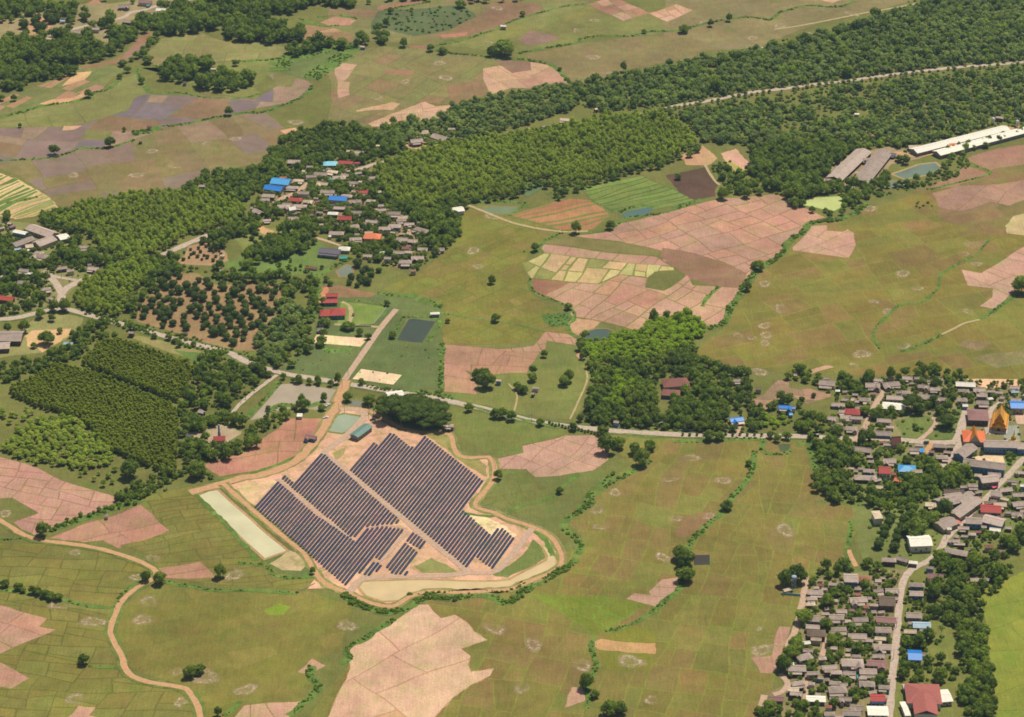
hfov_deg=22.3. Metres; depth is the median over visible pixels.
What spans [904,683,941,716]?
red complex
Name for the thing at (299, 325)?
hill tree
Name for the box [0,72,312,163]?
flooded field
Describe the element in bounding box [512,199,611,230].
vegetable plots
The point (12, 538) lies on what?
grass bank
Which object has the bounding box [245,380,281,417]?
grass bank
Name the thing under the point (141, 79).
broadleaf tree
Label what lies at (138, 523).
ploughed field
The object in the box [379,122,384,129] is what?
hill tree
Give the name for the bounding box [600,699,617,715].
broadleaf tree
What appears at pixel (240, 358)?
road
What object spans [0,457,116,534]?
ploughed field
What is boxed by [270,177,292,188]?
hall
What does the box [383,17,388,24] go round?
broadleaf tree
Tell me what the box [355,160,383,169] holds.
lane
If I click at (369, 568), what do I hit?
solar panel row
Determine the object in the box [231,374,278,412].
path
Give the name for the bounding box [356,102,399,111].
ploughed field
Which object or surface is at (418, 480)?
solar panel row
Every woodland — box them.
[0,0,1023,668]
[385,0,1023,131]
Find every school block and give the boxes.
[10,236,35,247]
[13,230,27,237]
[25,224,58,237]
[31,235,56,248]
[963,458,1006,475]
[983,440,1017,453]
[1016,442,1023,454]
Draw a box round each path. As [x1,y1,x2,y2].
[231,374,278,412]
[316,237,340,245]
[334,323,381,327]
[341,301,352,321]
[467,205,587,232]
[508,383,517,410]
[569,371,587,418]
[704,164,720,184]
[735,424,742,434]
[758,694,767,705]
[773,673,790,695]
[774,12,869,29]
[785,576,808,645]
[802,676,808,698]
[819,637,827,655]
[847,550,857,566]
[869,2,918,11]
[894,152,932,156]
[917,417,938,439]
[921,442,933,453]
[941,319,979,334]
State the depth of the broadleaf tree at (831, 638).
2023.39 m
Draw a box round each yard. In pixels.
[0,312,82,357]
[131,336,204,355]
[188,423,241,448]
[282,282,443,389]
[321,285,375,303]
[405,136,438,148]
[821,147,921,187]
[899,126,1019,155]
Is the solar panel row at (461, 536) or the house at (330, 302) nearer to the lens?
the solar panel row at (461, 536)
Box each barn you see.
[0,296,14,302]
[0,331,23,344]
[0,342,10,352]
[385,390,403,395]
[430,133,449,141]
[452,206,464,214]
[827,148,871,182]
[855,149,892,185]
[910,125,1009,155]
[933,127,1023,158]
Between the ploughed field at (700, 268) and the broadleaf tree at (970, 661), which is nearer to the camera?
the broadleaf tree at (970, 661)
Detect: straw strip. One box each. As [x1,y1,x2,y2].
[40,92,84,103]
[62,71,91,85]
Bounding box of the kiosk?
[297,413,302,418]
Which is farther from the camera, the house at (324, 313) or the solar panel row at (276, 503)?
the house at (324, 313)
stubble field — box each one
[522,253,674,283]
[595,639,655,653]
[1005,214,1023,234]
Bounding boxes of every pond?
[200,490,285,557]
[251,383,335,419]
[329,414,359,432]
[338,265,352,275]
[350,400,362,405]
[360,545,555,600]
[397,319,434,342]
[482,207,517,213]
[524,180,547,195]
[586,329,612,341]
[621,207,652,216]
[694,555,709,564]
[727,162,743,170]
[778,444,789,451]
[805,196,842,210]
[884,181,903,187]
[894,163,939,178]
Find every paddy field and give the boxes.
[0,72,145,127]
[0,113,291,207]
[0,543,192,716]
[116,582,352,716]
[122,486,313,589]
[143,58,278,98]
[144,32,285,64]
[310,435,856,716]
[328,0,589,45]
[328,47,535,128]
[381,208,572,344]
[446,4,663,51]
[524,35,696,83]
[599,650,654,670]
[602,626,656,642]
[662,0,913,60]
[696,190,1023,378]
[865,164,1023,234]
[976,571,1023,716]
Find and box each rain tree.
[374,393,408,417]
[393,406,417,422]
[402,392,427,402]
[403,400,436,419]
[416,416,436,427]
[418,395,441,403]
[426,401,449,416]
[429,411,451,426]
[902,394,923,409]
[935,413,957,426]
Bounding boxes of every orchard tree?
[18,19,29,27]
[30,17,38,23]
[36,21,47,30]
[42,11,51,19]
[47,14,56,22]
[53,12,61,21]
[139,312,146,318]
[142,306,149,311]
[147,296,156,302]
[148,302,155,307]
[155,292,161,297]
[156,300,163,306]
[157,277,167,286]
[157,310,164,317]
[159,304,169,311]
[160,316,167,322]
[161,282,170,289]
[163,270,172,278]
[165,309,173,316]
[168,279,177,286]
[169,297,176,303]
[169,319,176,325]
[170,303,177,310]
[174,286,183,293]
[177,297,184,303]
[180,312,187,318]
[180,318,187,323]
[181,280,190,287]
[181,322,190,329]
[186,287,193,294]
[186,304,195,311]
[190,291,199,298]
[191,285,199,292]
[192,310,200,317]
[196,303,203,309]
[198,294,207,300]
[199,289,206,294]
[200,314,209,320]
[202,277,209,282]
[203,320,210,325]
[205,281,213,288]
[208,326,219,335]
[212,294,220,302]
[213,313,220,318]
[215,303,221,309]
[217,322,225,327]
[218,283,227,289]
[219,326,227,333]
[221,305,229,312]
[221,332,230,339]
[225,315,234,322]
[226,299,234,304]
[227,303,235,311]
[227,322,232,327]
[228,337,237,344]
[229,286,239,294]
[230,310,239,316]
[232,329,239,336]
[236,314,244,320]
[238,283,245,288]
[238,294,244,299]
[238,319,246,325]
[240,307,249,314]
[240,328,247,334]
[247,312,253,318]
[248,295,257,301]
[248,321,255,328]
[251,300,259,307]
[254,318,262,325]
[255,285,263,292]
[257,306,263,310]
[259,299,266,305]
[261,315,267,320]
[263,286,270,292]
[267,307,274,314]
[269,288,275,293]
[348,272,354,278]
[352,257,362,266]
[359,268,365,273]
[363,277,371,283]
[367,270,374,276]
[873,540,883,548]
[875,536,884,542]
[879,523,889,531]
[880,529,888,536]
[884,518,892,526]
[885,513,896,520]
[888,541,899,550]
[891,533,900,541]
[893,527,902,534]
[898,513,909,522]
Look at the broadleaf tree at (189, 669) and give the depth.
1985.59 m
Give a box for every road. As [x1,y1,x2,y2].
[0,307,955,443]
[0,518,202,716]
[48,0,189,35]
[160,228,218,254]
[188,380,349,493]
[221,406,563,607]
[275,478,359,542]
[321,407,470,570]
[346,528,534,592]
[354,530,407,583]
[367,524,406,528]
[657,61,1023,109]
[886,574,908,716]
[903,455,1023,575]
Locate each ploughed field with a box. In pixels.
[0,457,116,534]
[0,605,54,653]
[0,662,29,688]
[50,504,169,548]
[69,706,95,716]
[87,0,104,3]
[159,561,214,578]
[205,418,321,475]
[235,701,299,716]
[298,659,325,673]
[304,25,353,41]
[321,16,351,25]
[328,604,493,716]
[334,63,356,97]
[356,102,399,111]
[368,102,451,126]
[377,0,424,10]
[385,70,412,74]
[408,45,426,48]
[440,32,467,37]
[444,344,539,394]
[447,80,487,103]
[454,3,541,34]
[483,62,568,93]
[494,59,530,72]
[497,435,608,476]
[498,332,576,351]
[519,30,558,44]
[531,279,569,294]
[538,243,669,265]
[540,274,738,331]
[564,687,584,707]
[569,318,600,335]
[578,194,825,277]
[589,0,648,20]
[626,577,678,606]
[649,4,692,21]
[661,248,746,287]
[675,512,713,537]
[751,626,789,672]
[792,225,855,257]
[811,365,832,373]
[931,166,987,188]
[932,180,1023,210]
[961,247,1023,308]
[964,145,1023,169]
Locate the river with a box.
[80,30,152,68]
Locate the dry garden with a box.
[748,380,830,410]
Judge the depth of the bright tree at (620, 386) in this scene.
2382.03 m
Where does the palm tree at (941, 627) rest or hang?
on the ground at (312, 108)
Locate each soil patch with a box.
[19,16,58,35]
[25,328,70,352]
[257,226,276,233]
[319,287,328,305]
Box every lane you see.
[42,270,62,292]
[48,272,76,280]
[57,275,90,308]
[272,195,286,202]
[287,183,307,198]
[342,309,398,379]
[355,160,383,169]
[852,390,886,441]
[940,441,963,466]
[952,408,968,441]
[988,400,1004,418]
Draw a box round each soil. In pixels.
[0,0,172,42]
[0,219,92,315]
[134,273,281,350]
[177,243,228,265]
[260,161,430,267]
[758,569,905,716]
[827,378,1023,483]
[853,454,1023,569]
[893,560,994,716]
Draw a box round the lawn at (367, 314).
[337,302,385,324]
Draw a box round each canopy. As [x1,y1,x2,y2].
[56,233,68,242]
[900,701,910,716]
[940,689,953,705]
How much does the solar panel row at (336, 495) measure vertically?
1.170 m
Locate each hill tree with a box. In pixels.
[252,331,264,339]
[253,340,260,346]
[258,323,267,331]
[260,339,267,343]
[261,343,270,350]
[263,351,275,359]
[267,320,275,326]
[267,333,275,341]
[268,325,277,332]
[270,353,280,360]
[271,317,281,324]
[271,341,284,348]
[276,332,285,340]
[276,345,283,352]
[277,325,284,331]
[279,314,284,322]
[280,320,289,328]
[281,309,290,315]
[283,305,294,313]
[284,297,293,303]
[285,314,292,321]
[287,338,294,346]
[289,314,300,323]
[290,332,300,340]
[292,311,302,317]
[292,327,299,333]
[293,304,303,311]
[294,338,303,346]
[296,322,303,328]
[375,132,384,140]
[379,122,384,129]
[397,138,404,147]
[431,125,438,131]
[455,132,460,137]
[461,128,469,134]
[476,128,484,133]
[692,124,700,132]
[713,133,718,139]
[717,134,724,142]
[718,124,724,130]
[718,131,727,138]
[728,127,735,131]
[730,135,737,141]
[748,129,757,134]
[748,132,756,141]
[751,123,760,130]
[806,126,814,132]
[834,133,840,139]
[839,130,845,137]
[844,124,850,129]
[844,131,852,139]
[857,130,864,135]
[874,129,883,139]
[885,135,891,143]
[889,124,897,131]
[894,128,900,133]
[895,141,902,146]
[901,128,908,133]
[901,137,907,145]
[908,137,916,143]
[916,130,924,136]
[931,133,938,139]
[942,132,949,136]
[956,126,963,131]
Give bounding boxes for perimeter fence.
[342,405,493,457]
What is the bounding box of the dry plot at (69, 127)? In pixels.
[63,126,80,129]
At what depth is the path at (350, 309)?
2537.19 m
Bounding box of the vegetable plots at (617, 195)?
[582,175,693,211]
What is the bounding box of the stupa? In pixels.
[1006,429,1017,441]
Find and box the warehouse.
[907,535,932,551]
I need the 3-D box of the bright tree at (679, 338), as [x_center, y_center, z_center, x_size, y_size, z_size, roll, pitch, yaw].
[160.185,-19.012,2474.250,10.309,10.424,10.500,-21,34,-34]
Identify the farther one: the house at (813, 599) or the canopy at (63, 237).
the canopy at (63, 237)
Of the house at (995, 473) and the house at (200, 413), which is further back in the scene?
the house at (200, 413)
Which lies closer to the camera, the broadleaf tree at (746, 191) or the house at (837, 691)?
the house at (837, 691)
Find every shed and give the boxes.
[25,243,33,248]
[305,266,317,270]
[821,612,829,616]
[830,646,837,651]
[854,587,860,591]
[949,496,983,520]
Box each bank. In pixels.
[0,80,121,118]
[0,139,131,161]
[0,196,38,203]
[0,537,21,540]
[3,589,111,608]
[49,498,141,531]
[79,29,154,69]
[88,665,118,669]
[112,581,138,607]
[135,68,260,98]
[135,126,163,135]
[151,86,314,128]
[161,581,297,594]
[194,494,258,560]
[199,489,289,559]
[209,440,319,481]
[223,701,242,715]
[230,384,267,412]
[232,51,288,61]
[238,561,312,579]
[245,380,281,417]
[247,382,336,421]
[268,44,360,79]
[269,400,325,413]
[285,665,321,716]
[299,18,337,26]
[310,257,351,280]
[311,278,322,316]
[317,15,349,17]
[317,345,354,353]
[328,413,360,433]
[336,264,354,276]
[338,620,396,664]
[339,299,387,305]
[340,557,579,615]
[348,399,363,406]
[350,382,454,398]
[357,544,557,601]
[378,307,388,319]
[379,290,443,306]
[394,316,404,333]
[395,2,429,8]
[406,315,441,341]
[410,297,437,307]
[426,310,544,330]
[429,49,569,81]
[435,3,587,45]
[437,344,446,389]
[464,404,562,427]
[464,473,580,517]
[470,199,523,203]
[480,206,520,214]
[509,203,528,215]
[510,515,555,555]
[518,28,689,52]
[521,179,549,197]
[525,233,561,251]
[528,279,577,338]
[548,185,586,194]
[560,472,615,557]
[563,204,690,232]
[571,459,652,515]
[580,328,615,342]
[581,637,600,708]
[607,576,680,633]
[622,204,654,212]
[671,199,701,207]
[672,452,757,594]
[674,438,793,454]
[691,1,855,27]
[702,286,720,306]
[707,218,824,329]
[795,442,820,470]
[800,195,847,212]
[814,499,861,505]
[829,202,869,222]
[843,519,855,565]
[872,239,990,347]
[891,162,943,179]
[901,334,942,351]
[928,164,991,189]
[978,292,1022,319]
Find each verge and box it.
[0,306,955,445]
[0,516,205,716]
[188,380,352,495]
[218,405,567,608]
[219,488,310,575]
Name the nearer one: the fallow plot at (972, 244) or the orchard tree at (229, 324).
the orchard tree at (229, 324)
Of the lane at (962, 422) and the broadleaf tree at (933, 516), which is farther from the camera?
the lane at (962, 422)
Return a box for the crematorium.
[213,424,224,443]
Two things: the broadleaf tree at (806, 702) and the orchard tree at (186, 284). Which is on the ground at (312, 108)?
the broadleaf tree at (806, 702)
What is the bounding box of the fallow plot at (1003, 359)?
[974,350,1023,367]
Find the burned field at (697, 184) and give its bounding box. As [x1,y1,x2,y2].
[666,167,717,199]
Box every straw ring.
[82,618,105,624]
[133,615,149,623]
[192,669,213,682]
[225,570,239,579]
[337,623,355,629]
[620,655,642,666]
[753,645,770,655]
[777,523,791,535]
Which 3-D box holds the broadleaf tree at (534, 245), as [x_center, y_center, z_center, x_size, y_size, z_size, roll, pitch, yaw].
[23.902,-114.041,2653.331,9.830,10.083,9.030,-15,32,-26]
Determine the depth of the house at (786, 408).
2354.79 m
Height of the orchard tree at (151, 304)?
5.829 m
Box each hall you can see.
[263,184,283,192]
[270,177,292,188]
[328,195,347,203]
[882,402,904,411]
[933,495,959,508]
[952,443,978,461]
[956,382,975,389]
[961,426,985,445]
[967,409,988,425]
[982,514,1006,529]
[990,404,1008,433]
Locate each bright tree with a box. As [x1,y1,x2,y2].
[607,340,616,345]
[609,348,619,354]
[611,374,620,381]
[613,368,621,374]
[613,389,621,396]
[616,377,625,384]
[616,382,625,389]
[616,397,624,404]
[621,344,628,349]
[621,350,630,355]
[626,377,635,383]
[627,332,635,338]
[630,348,637,354]
[634,342,640,347]
[644,350,653,356]
[650,343,657,348]
[651,324,659,329]
[653,320,660,325]
[662,323,669,328]
[667,343,675,348]
[669,328,676,333]
[669,334,676,341]
[675,334,684,342]
[676,311,685,319]
[676,327,689,333]
[679,317,687,322]
[681,307,690,315]
[686,315,692,321]
[691,330,700,336]
[693,316,699,321]
[698,322,705,328]
[773,420,780,424]
[876,139,884,145]
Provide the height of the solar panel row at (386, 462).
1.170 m
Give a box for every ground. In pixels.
[0,0,1023,716]
[231,411,555,602]
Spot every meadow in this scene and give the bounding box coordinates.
[224,242,337,274]
[236,228,287,249]
[283,52,337,79]
[445,341,594,419]
[455,411,565,452]
[481,444,629,551]
[540,238,658,255]
[645,272,684,289]
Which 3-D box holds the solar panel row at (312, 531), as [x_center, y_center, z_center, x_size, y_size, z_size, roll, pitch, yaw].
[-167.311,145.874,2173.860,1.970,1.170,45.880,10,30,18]
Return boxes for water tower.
[791,575,796,590]
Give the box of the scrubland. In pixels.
[371,5,476,35]
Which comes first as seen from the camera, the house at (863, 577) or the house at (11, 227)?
the house at (863, 577)
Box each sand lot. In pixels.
[237,480,275,503]
[270,550,304,570]
[314,335,366,346]
[353,369,401,383]
[469,515,516,536]
[967,379,1021,387]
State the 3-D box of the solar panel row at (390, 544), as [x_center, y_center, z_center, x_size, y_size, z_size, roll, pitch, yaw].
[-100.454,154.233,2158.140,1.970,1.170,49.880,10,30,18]
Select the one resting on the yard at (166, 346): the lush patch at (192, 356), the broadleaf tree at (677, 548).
the lush patch at (192, 356)
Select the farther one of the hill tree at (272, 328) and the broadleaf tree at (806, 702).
the hill tree at (272, 328)
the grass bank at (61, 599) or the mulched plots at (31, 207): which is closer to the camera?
the grass bank at (61, 599)
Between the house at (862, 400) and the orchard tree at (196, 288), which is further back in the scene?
the orchard tree at (196, 288)
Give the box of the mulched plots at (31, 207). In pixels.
[7,193,57,218]
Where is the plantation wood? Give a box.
[49,107,697,307]
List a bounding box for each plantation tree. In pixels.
[9,436,15,442]
[26,444,33,451]
[40,454,45,461]
[41,431,50,440]
[51,440,58,446]
[52,429,59,434]
[60,419,68,425]
[65,440,72,445]
[92,300,97,306]
[100,479,105,484]
[101,302,107,309]
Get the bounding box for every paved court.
[973,455,1004,462]
[984,419,990,434]
[1003,425,1019,440]
[1015,414,1023,423]
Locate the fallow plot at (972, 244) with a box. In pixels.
[963,240,988,248]
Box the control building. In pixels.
[349,423,372,440]
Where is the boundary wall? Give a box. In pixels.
[781,592,800,595]
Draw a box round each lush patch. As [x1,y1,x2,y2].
[174,350,211,363]
[264,603,289,614]
[332,447,346,458]
[414,558,457,572]
[427,435,486,476]
[493,539,544,577]
[530,594,645,635]
[541,312,571,326]
[895,408,961,438]
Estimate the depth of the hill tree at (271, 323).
2501.53 m
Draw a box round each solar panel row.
[255,481,278,507]
[257,484,281,509]
[259,485,283,511]
[261,488,286,513]
[264,490,288,515]
[267,492,291,518]
[269,494,293,520]
[272,497,295,521]
[274,498,297,523]
[277,501,300,526]
[280,503,303,528]
[282,505,305,530]
[284,507,307,532]
[287,509,309,534]
[289,511,312,536]
[291,453,322,486]
[292,514,315,539]
[294,454,325,489]
[295,515,317,541]
[296,456,327,491]
[298,517,320,543]
[299,459,330,492]
[299,519,323,545]
[301,461,332,494]
[302,521,326,548]
[304,463,335,497]
[305,523,329,550]
[306,465,337,499]
[308,525,331,552]
[309,467,339,501]
[310,526,334,555]
[311,469,342,503]
[312,528,337,557]
[314,471,344,505]
[315,531,340,559]
[316,473,346,507]
[318,475,349,509]
[318,532,342,561]
[321,477,351,512]
[321,534,345,563]
[323,536,348,566]
[324,479,354,514]
[326,481,356,516]
[326,538,351,568]
[328,540,353,570]
[329,484,358,518]
[331,528,368,572]
[332,486,361,520]
[333,528,373,574]
[334,488,363,522]
[336,490,366,524]
[336,527,378,577]
[339,492,368,526]
[339,526,383,579]
[341,526,387,582]
[342,495,371,529]
[344,497,374,531]
[344,527,391,584]
[347,499,376,533]
[349,501,378,535]
[350,442,374,470]
[352,444,377,471]
[353,503,381,536]
[355,433,391,474]
[358,433,394,476]
[358,528,395,572]
[360,436,397,478]
[363,437,399,480]
[364,562,374,574]
[365,440,402,482]
[366,505,384,526]
[367,441,404,484]
[368,562,378,574]
[369,444,407,486]
[371,508,386,525]
[372,445,409,488]
[375,446,412,490]
[375,528,399,556]
[376,510,389,524]
[377,436,426,493]
[378,529,403,558]
[380,438,428,495]
[381,512,391,523]
[383,440,431,497]
[385,442,433,499]
[386,543,406,566]
[387,444,436,501]
[389,545,409,569]
[390,446,438,503]
[391,547,412,572]
[392,448,441,505]
[395,450,443,507]
[395,549,414,573]
[398,452,446,510]
[399,551,417,573]
[401,453,448,512]
[403,456,451,514]
[406,458,454,516]
[408,460,456,518]
[411,462,459,520]
[414,464,461,523]
[416,466,464,525]
[419,468,467,527]
[421,470,469,529]
[424,472,472,531]
[427,474,475,534]
[430,476,477,536]
[432,478,480,538]
[435,480,482,540]
[438,510,463,543]
[441,512,466,545]
[443,515,469,547]
[446,517,472,550]
[449,519,474,552]
[452,522,476,554]
[454,524,479,556]
[457,527,482,558]
[460,529,484,561]
[462,531,487,563]
[465,534,490,566]
[476,528,498,556]
[479,528,503,558]
[482,530,505,561]
[485,532,508,563]
[488,535,511,565]
[491,537,513,567]
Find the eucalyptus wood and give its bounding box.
[9,336,197,432]
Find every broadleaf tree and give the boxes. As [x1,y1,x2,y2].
[0,579,9,586]
[2,212,10,220]
[3,322,10,330]
[13,582,22,589]
[17,318,29,331]
[28,585,34,592]
[33,586,41,593]
[35,308,45,316]
[35,521,48,535]
[37,330,54,343]
[39,589,50,596]
[46,591,54,599]
[47,299,59,310]
[48,144,60,154]
[48,314,55,319]
[53,592,63,599]
[58,297,70,309]
[77,653,89,664]
[84,88,92,95]
[104,136,115,145]
[117,59,127,64]
[120,458,140,476]
[123,65,131,70]
[127,321,134,329]
[138,76,144,82]
[140,570,150,580]
[141,55,153,62]
[153,571,166,583]
[182,664,197,676]
[187,460,205,476]
[188,463,204,477]
[195,663,205,673]
[213,563,226,576]
[213,706,221,714]
[224,106,233,112]
[232,59,238,64]
[238,259,252,266]
[293,374,301,382]
[295,398,310,408]
[297,393,304,399]
[309,566,315,573]
[314,375,320,380]
[315,340,323,345]
[318,404,326,409]
[320,392,326,399]
[333,38,344,45]
[334,372,340,381]
[339,321,355,329]
[342,391,353,400]
[355,327,362,334]
[358,378,364,383]
[362,393,375,404]
[364,333,371,337]
[372,22,382,29]
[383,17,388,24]
[389,330,396,337]
[399,37,406,45]
[427,44,434,50]
[437,46,447,53]
[454,0,466,7]
[464,402,473,409]
[471,368,478,377]
[476,367,490,375]
[476,371,495,387]
[487,45,494,54]
[488,275,495,283]
[490,408,498,417]
[491,313,499,321]
[492,39,514,54]
[493,469,502,477]
[498,407,508,417]
[507,410,516,418]
[513,381,521,388]
[517,385,528,392]
[528,365,537,371]
[528,372,537,380]
[531,242,539,249]
[536,418,544,424]
[541,349,547,355]
[556,486,563,492]
[558,375,569,383]
[563,369,573,379]
[564,302,571,308]
[569,422,577,428]
[571,220,581,230]
[579,672,594,687]
[590,689,599,697]
[597,424,608,434]
[597,432,617,452]
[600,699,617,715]
[605,220,614,227]
[615,700,627,712]
[616,436,625,447]
[620,60,626,69]
[629,442,639,452]
[633,447,650,464]
[644,439,655,449]
[672,544,686,557]
[675,173,681,178]
[675,566,695,579]
[676,552,695,565]
[677,547,691,560]
[679,25,687,32]
[683,568,692,580]
[704,429,714,439]
[707,18,713,25]
[714,431,724,439]
[717,187,729,198]
[719,500,732,509]
[726,13,731,19]
[741,186,751,196]
[742,280,751,290]
[745,459,751,465]
[754,259,764,269]
[754,705,761,713]
[758,707,772,716]
[762,699,776,712]
[775,654,792,669]
[776,568,791,584]
[776,704,782,711]
[780,393,789,402]
[783,644,798,657]
[785,711,791,716]
[788,634,804,650]
[789,563,807,580]
[794,608,812,621]
[794,700,806,711]
[794,710,804,716]
[802,699,809,707]
[808,688,814,694]
[810,705,819,712]
[814,700,819,706]
[819,617,833,627]
[826,632,838,643]
[829,696,838,706]
[831,423,843,434]
[838,675,844,681]
[843,677,851,684]
[848,689,855,696]
[851,694,859,699]
[857,432,865,442]
[858,427,867,437]
[859,404,870,414]
[862,370,874,381]
[866,428,875,438]
[869,408,880,418]
[870,6,880,14]
[875,673,887,683]
[886,366,895,377]
[896,667,908,676]
[898,659,911,669]
[902,516,929,535]
[910,676,917,682]
[927,510,940,523]
[931,666,947,678]
[934,675,943,683]
[936,498,953,516]
[951,666,960,672]
[955,682,977,695]
[958,694,968,703]
[963,676,976,687]
[964,706,971,713]
[965,657,977,667]
[968,694,975,701]
[969,664,980,676]
[972,700,986,710]
[972,708,983,716]
[974,679,982,689]
[976,694,991,703]
[978,671,991,682]
[981,683,993,693]
[982,662,995,671]
[983,703,992,712]
[984,676,997,689]
[984,709,993,716]
[990,695,998,704]
[1011,275,1023,292]
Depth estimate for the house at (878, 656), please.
2006.79 m
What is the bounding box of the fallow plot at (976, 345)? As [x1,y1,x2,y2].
[958,339,990,350]
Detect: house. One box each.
[8,225,15,229]
[17,280,29,285]
[18,268,29,274]
[29,253,49,260]
[41,287,51,294]
[57,266,67,272]
[67,269,73,274]
[79,245,88,250]
[87,266,98,273]
[91,27,99,32]
[118,4,129,10]
[122,19,130,24]
[128,331,134,336]
[138,0,151,5]
[198,410,205,415]
[251,208,263,216]
[261,198,269,201]
[262,194,275,199]
[263,219,270,224]
[277,204,289,212]
[285,186,298,190]
[287,160,300,165]
[288,197,302,203]
[288,206,296,214]
[293,179,303,183]
[293,204,306,209]
[298,191,308,197]
[302,200,313,205]
[304,434,316,441]
[306,175,316,180]
[314,172,327,177]
[316,182,327,186]
[318,247,340,257]
[319,310,329,318]
[320,190,334,196]
[323,161,336,167]
[323,299,337,305]
[325,293,337,298]
[327,170,337,174]
[327,212,338,217]
[328,231,343,236]
[329,308,345,318]
[332,176,345,180]
[333,206,344,211]
[338,160,352,165]
[338,216,351,221]
[338,246,350,253]
[341,194,352,199]
[345,224,359,231]
[348,181,357,185]
[349,199,360,205]
[349,237,361,242]
[352,211,361,215]
[358,190,368,195]
[363,233,381,241]
[363,254,371,258]
[365,219,377,225]
[378,227,390,232]
[388,211,400,217]
[388,224,400,230]
[393,251,404,255]
[396,219,405,223]
[396,237,407,243]
[397,216,407,220]
[398,260,411,266]
[404,222,414,226]
[407,239,417,245]
[410,138,422,145]
[410,269,415,274]
[411,256,423,262]
[412,227,428,235]
[417,247,427,252]
[430,312,439,316]
[433,248,444,254]
[444,424,453,431]
[496,379,500,384]
[532,387,538,391]
[559,118,569,123]
[613,420,618,426]
[661,378,689,389]
[662,389,679,398]
[729,417,744,425]
[733,379,741,384]
[755,387,761,393]
[768,696,783,703]
[778,405,791,414]
[782,588,790,592]
[788,665,805,677]
[788,687,798,694]
[790,680,805,688]
[790,691,802,700]
[796,652,813,663]
[802,649,812,654]
[803,641,810,646]
[806,596,817,602]
[806,603,814,608]
[806,624,819,629]
[806,671,818,678]
[806,695,825,704]
[807,590,822,599]
[807,629,825,640]
[808,615,824,624]
[808,682,814,688]
[811,637,821,644]
[817,676,823,682]
[818,380,835,388]
[818,657,826,663]
[821,665,837,672]
[824,669,830,676]
[824,712,834,716]
[825,416,835,423]
[825,678,829,684]
[825,705,831,711]
[827,686,847,696]
[828,582,836,588]
[829,614,843,623]
[829,681,840,685]
[831,402,844,409]
[831,670,841,678]
[833,627,846,635]
[836,609,846,615]
[838,696,851,706]
[839,410,845,416]
[840,415,851,421]
[841,658,863,671]
[842,710,861,716]
[843,573,858,586]
[843,671,855,678]
[845,408,859,415]
[845,426,857,434]
[848,633,866,641]
[849,596,867,608]
[850,416,862,422]
[850,705,863,710]
[851,654,860,658]
[852,446,871,454]
[852,617,868,625]
[854,475,876,483]
[858,576,870,584]
[859,397,870,403]
[859,668,876,677]
[859,676,866,680]
[859,681,874,689]
[863,158,870,163]
[863,469,874,474]
[865,383,879,391]
[865,430,891,437]
[865,639,872,644]
[866,660,886,672]
[867,706,888,716]
[869,603,877,610]
[869,694,885,705]
[871,510,882,524]
[871,654,884,659]
[873,378,882,384]
[873,588,883,595]
[873,644,891,653]
[874,478,881,484]
[875,627,891,636]
[875,637,885,643]
[876,616,895,625]
[877,418,890,425]
[878,466,890,478]
[878,596,895,610]
[878,685,889,693]
[882,381,900,391]
[882,557,895,565]
[883,443,891,448]
[883,458,896,467]
[885,588,899,596]
[886,395,902,402]
[886,426,893,430]
[889,436,901,447]
[896,556,908,564]
[898,465,915,473]
[900,390,910,395]
[902,376,912,381]
[903,629,916,636]
[905,612,921,620]
[907,145,921,150]
[907,649,921,663]
[908,560,917,566]
[909,447,919,454]
[909,582,924,590]
[909,591,923,599]
[911,469,922,475]
[912,621,930,631]
[915,443,923,447]
[917,384,929,391]
[918,394,929,401]
[925,502,936,511]
[925,566,933,572]
[927,573,943,579]
[929,387,940,394]
[933,444,946,451]
[936,455,948,462]
[937,397,946,403]
[942,492,961,497]
[943,450,951,455]
[944,489,964,493]
[944,547,968,559]
[947,445,953,450]
[947,527,951,533]
[948,539,959,545]
[956,398,967,404]
[958,389,969,395]
[958,543,964,548]
[959,526,968,534]
[960,485,967,490]
[962,404,967,409]
[965,517,981,528]
[968,484,977,490]
[968,533,975,538]
[970,578,980,582]
[972,388,985,395]
[973,513,989,517]
[974,490,982,495]
[975,400,988,407]
[976,393,987,399]
[980,504,1000,514]
[984,501,993,504]
[984,545,992,551]
[987,390,994,395]
[988,472,1000,479]
[989,527,1000,533]
[990,490,1001,501]
[993,502,1006,509]
[995,116,1003,121]
[995,391,1002,396]
[997,487,1012,494]
[1000,497,1008,502]
[1005,511,1011,516]
[1005,526,1011,531]
[1007,479,1016,485]
[1009,385,1019,391]
[1009,401,1023,413]
[1010,501,1023,509]
[1011,398,1021,400]
[1011,512,1023,519]
[1012,493,1023,500]
[1015,470,1023,476]
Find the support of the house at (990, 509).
on the village soil at (865, 535)
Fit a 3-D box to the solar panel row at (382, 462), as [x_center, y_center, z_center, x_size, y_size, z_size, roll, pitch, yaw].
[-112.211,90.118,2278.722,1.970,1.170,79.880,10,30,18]
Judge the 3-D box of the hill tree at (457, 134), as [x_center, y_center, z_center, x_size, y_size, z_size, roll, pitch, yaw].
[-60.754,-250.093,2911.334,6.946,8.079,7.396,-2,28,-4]
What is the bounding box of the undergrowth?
[0,0,1023,716]
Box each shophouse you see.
[933,516,959,532]
[957,491,974,504]
[977,475,999,488]
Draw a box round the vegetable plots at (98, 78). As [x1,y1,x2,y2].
[0,66,124,114]
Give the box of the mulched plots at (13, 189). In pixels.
[0,173,54,217]
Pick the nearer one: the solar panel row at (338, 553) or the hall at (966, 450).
the solar panel row at (338, 553)
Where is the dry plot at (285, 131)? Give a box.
[281,128,296,134]
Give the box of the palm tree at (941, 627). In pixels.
[938,625,944,631]

